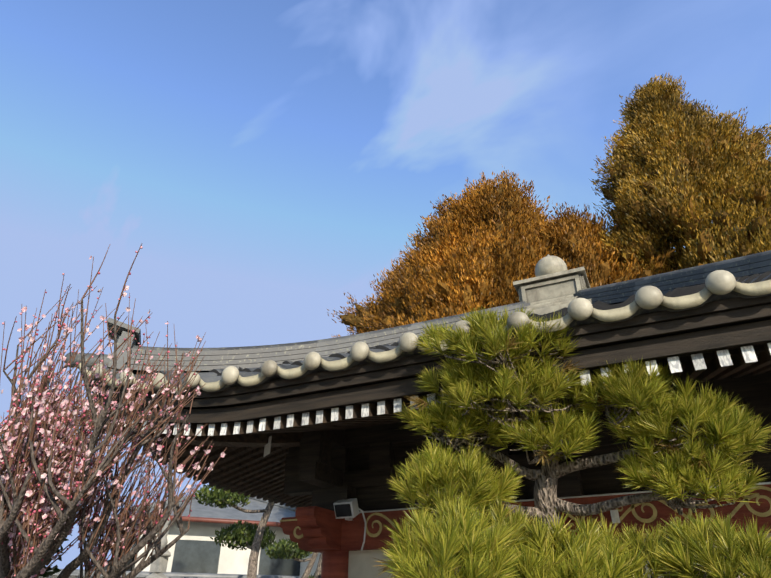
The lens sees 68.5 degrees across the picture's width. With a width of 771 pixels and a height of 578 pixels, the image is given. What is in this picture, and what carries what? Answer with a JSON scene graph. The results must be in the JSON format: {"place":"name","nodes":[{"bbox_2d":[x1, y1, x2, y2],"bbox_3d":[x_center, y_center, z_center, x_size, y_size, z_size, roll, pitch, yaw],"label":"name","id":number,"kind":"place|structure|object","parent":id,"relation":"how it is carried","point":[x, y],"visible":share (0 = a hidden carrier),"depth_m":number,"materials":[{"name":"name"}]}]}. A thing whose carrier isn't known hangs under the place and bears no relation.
{"place":"outdoors","nodes":[
{"label":"outdoors","id":0,"kind":"place"},
{"bbox_2d":[0,420,71,577],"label":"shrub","id":1,"kind":"object","parent":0,"point":[55,569],"visible":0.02,"depth_m":3.08,"materials":[{"name":"brown plant"}]},
{"bbox_2d":[125,519,319,575],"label":"neighbour house walls","id":2,"kind":"structure","parent":0,"point":[233,561],"depth_m":20.73,"materials":[{"name":"white paint"}]},
{"bbox_2d":[92,490,295,569],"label":"background building roof","id":3,"kind":"structure","parent":2,"relation":"on","point":[278,513],"depth_m":21.80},
{"bbox_2d":[109,512,279,541],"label":"roof fascia","id":4,"kind":"structure","parent":2,"relation":"attached to","point":[219,520],"depth_m":20.32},
{"bbox_2d":[127,539,300,575],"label":"neighbour house windows","id":5,"kind":"structure","parent":2,"relation":"in","point":[194,556],"depth_m":20.39,"materials":[{"name":"grey glass"}]},
{"bbox_2d":[0,0,770,569],"label":"sky","id":6,"kind":"structure","parent":0,"point":[265,160],"materials":[{"name":"blue"}]},
{"bbox_2d":[264,436,619,522],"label":"hall paper tags","id":7,"kind":"object","parent":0,"point":[614,513],"visible":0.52,"depth_m":3.45,"materials":[{"name":"paper"}]},
{"bbox_2d":[376,181,627,329],"bbox_3d":[3.199,2.221,15.523,7.443,14.414,5.912,-13,-32,22],"label":"cedar tree","id":8,"kind":"object","parent":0,"point":[467,298],"visible":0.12,"depth_m":15.41,"materials":[{"name":"brown plant"}]},
{"bbox_2d":[280,484,770,577],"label":"hall column beams","id":9,"kind":"structure","parent":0,"point":[330,537],"depth_m":3.93,"materials":[{"name":"red wood"}]},
{"bbox_2d":[280,486,770,540],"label":"painted scroll ornament","id":10,"kind":"object","parent":9,"relation":"attached to","point":[712,511],"visible":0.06,"depth_m":3.36,"materials":[{"name":"paint"}]},
{"bbox_2d":[283,371,770,510],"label":"hall wall brackets","id":11,"kind":"object","parent":9,"relation":"on","point":[326,469],"visible":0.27,"depth_m":4.14,"materials":[{"name":"black wood"}]},
{"bbox_2d":[83,343,770,508],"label":"rafter ends","id":12,"kind":"object","parent":11,"relation":"on","point":[245,466],"visible":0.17,"depth_m":3.97,"materials":[{"name":"wood"}]},
{"bbox_2d":[82,295,770,423],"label":"hall eave boards","id":13,"kind":"object","parent":12,"relation":"on","point":[710,329],"visible":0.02,"depth_m":2.76,"materials":[{"name":"black wood"}]},
{"bbox_2d":[86,271,770,408],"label":"hall roof tiles","id":14,"kind":"object","parent":12,"relation":"on","point":[213,375],"visible":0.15,"depth_m":3.38,"materials":[{"name":"grey ceramic"}]},
{"bbox_2d":[64,250,770,372],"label":"roof tiles","id":15,"kind":"object","parent":14,"relation":"on","point":[244,357],"visible":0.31,"depth_m":4.48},
{"bbox_2d":[509,254,613,314],"bbox_3d":[1.839,0.149,6.092,1.160,1.241,1.160,-13,-32,22],"label":"roof ornament","id":16,"kind":"object","parent":15,"relation":"on","point":[554,284],"visible":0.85,"depth_m":5.84,"materials":[{"name":"grey stone"}]},
{"bbox_2d":[78,270,770,392],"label":"roof edge tiles","id":17,"kind":"object","parent":14,"relation":"attached to","point":[720,282],"visible":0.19,"depth_m":2.75,"materials":[{"name":"grey ceramic"}]},
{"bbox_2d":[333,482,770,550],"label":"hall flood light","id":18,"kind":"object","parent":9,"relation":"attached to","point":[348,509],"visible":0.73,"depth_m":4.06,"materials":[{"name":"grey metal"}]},
{"bbox_2d":[348,533,770,577],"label":"wall panel","id":19,"kind":"object","parent":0,"point":[362,564],"visible":0.15,"depth_m":4.01,"materials":[{"name":"paint"}]},
{"bbox_2d":[603,82,770,274],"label":"cedar tree","id":20,"kind":"object","parent":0,"point":[702,237],"depth_m":15.19,"materials":[{"name":"brown plant"}]},
{"bbox_2d":[588,72,770,274],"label":"cedar foliage tips","id":21,"kind":"object","parent":20,"relation":"attached to","point":[650,100],"visible":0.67,"depth_m":16.73,"materials":[{"name":"brown plant"}]},
{"label":"gravel ground","id":22,"kind":"object","parent":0,"visible":0},
{"bbox_2d":[0,299,195,577],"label":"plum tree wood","id":23,"kind":"object","parent":22,"relation":"on","point":[34,565],"visible":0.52,"depth_m":2.14,"materials":[{"name":"brown plant"}]},
{"bbox_2d":[0,246,224,577],"bbox_3d":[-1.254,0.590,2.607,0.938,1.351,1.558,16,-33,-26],"label":"blossoms","id":24,"kind":"object","parent":23,"relation":"attached to","point":[29,492],"visible":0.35,"depth_m":2.22,"materials":[{"name":"pink plant"}]},
{"bbox_2d":[0,244,226,577],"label":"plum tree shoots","id":25,"kind":"object","parent":23,"relation":"attached to","point":[35,539],"visible":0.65,"depth_m":2.25,"materials":[{"name":"brown plant"}]},
{"bbox_2d":[146,516,170,577],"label":"stone pagoda","id":26,"kind":"object","parent":22,"relation":"on","point":[158,567],"visible":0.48,"depth_m":10.65,"materials":[{"name":"grey stone"}]},
{"bbox_2d":[223,500,274,577],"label":"tree trunk","id":27,"kind":"object","parent":22,"relation":"on","point":[254,547],"visible":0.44,"depth_m":10.28,"materials":[{"name":"brown wood"}]},
{"bbox_2d":[195,484,277,549],"bbox_3d":[-2.328,3.598,10.802,2.591,2.410,2.308,-13,-32,22],"label":"tree foliage","id":28,"kind":"object","parent":27,"relation":"attached to","point":[237,536],"visible":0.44,"depth_m":10.54,"materials":[{"name":"green plant"}]},
{"bbox_2d":[289,552,317,577],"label":"tree trunk","id":29,"kind":"object","parent":22,"relation":"on","point":[308,569],"visible":0.42,"depth_m":12.51,"materials":[{"name":"brown wood"}]},
{"bbox_2d":[265,538,315,577],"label":"tree foliage","id":30,"kind":"object","parent":29,"relation":"attached to","point":[281,548],"visible":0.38,"depth_m":12.30,"materials":[{"name":"green plant"}]},
{"bbox_2d":[314,553,321,577],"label":"tree trunk","id":31,"kind":"object","parent":22,"relation":"on","point":[318,571],"visible":0.06,"depth_m":8.83,"materials":[{"name":"brown wood"}]},
{"bbox_2d":[375,304,770,577],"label":"pine tree","id":32,"kind":"object","parent":22,"relation":"on","point":[447,535],"depth_m":2.44,"materials":[{"name":"green plant"}]},
{"bbox_3d":[1.814,4.191,17.829,6.748,13.263,5.092,-13,-32,22],"label":"cedar tree trunk","id":33,"kind":"object","parent":22,"relation":"on","visible":0},
{"bbox_2d":[339,281,389,333],"bbox_3d":[1.993,1.112,19.198,7.370,6.838,4.613,-5,-30,8],"label":"tree foliage","id":34,"kind":"object","parent":33,"relation":"attached to","point":[353,320],"depth_m":19.49,"materials":[{"name":"brown plant"}]},
{"bbox_2d":[327,263,402,336],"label":"cedar foliage tips","id":35,"kind":"object","parent":33,"relation":"attached to","point":[351,330],"depth_m":19.79,"materials":[{"name":"brown plant"}]},
{"bbox_3d":[3.070,2.220,15.322,6.466,14.218,4.896,-13,-32,22],"label":"cedar tree","id":36,"kind":"object","parent":22,"relation":"on","visible":0},
{"bbox_2d":[363,164,642,330],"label":"cedar foliage tips","id":37,"kind":"object","parent":36,"relation":"attached to","point":[471,198],"visible":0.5,"depth_m":16.30,"materials":[{"name":"brown plant"}]},
{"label":"garden wall plaster","id":38,"kind":"object","parent":22,"relation":"on","visible":0},
{"bbox_2d":[39,569,308,577],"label":"garden wall coping","id":39,"kind":"object","parent":38,"relation":"on","point":[76,574],"visible":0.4,"depth_m":12.47,"materials":[{"name":"grey stone"}]},
{"bbox_3d":[6.160,2.936,15.368,6.366,13.019,4.640,-13,-32,22],"label":"cedar tree trunk","id":40,"kind":"object","parent":22,"relation":"on","visible":0},
{"bbox_2d":[518,218,652,284],"bbox_3d":[5.983,0.252,17.093,7.329,6.602,5.422,-13,-32,22],"label":"tree foliage","id":41,"kind":"object","parent":40,"relation":"attached to","point":[643,274],"visible":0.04,"depth_m":15.56,"materials":[{"name":"brown plant"}]},
{"bbox_2d":[490,202,691,284],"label":"cedar foliage tips","id":42,"kind":"object","parent":40,"relation":"attached to","point":[569,217],"visible":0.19,"depth_m":15.90,"materials":[{"name":"brown plant"}]}
]}

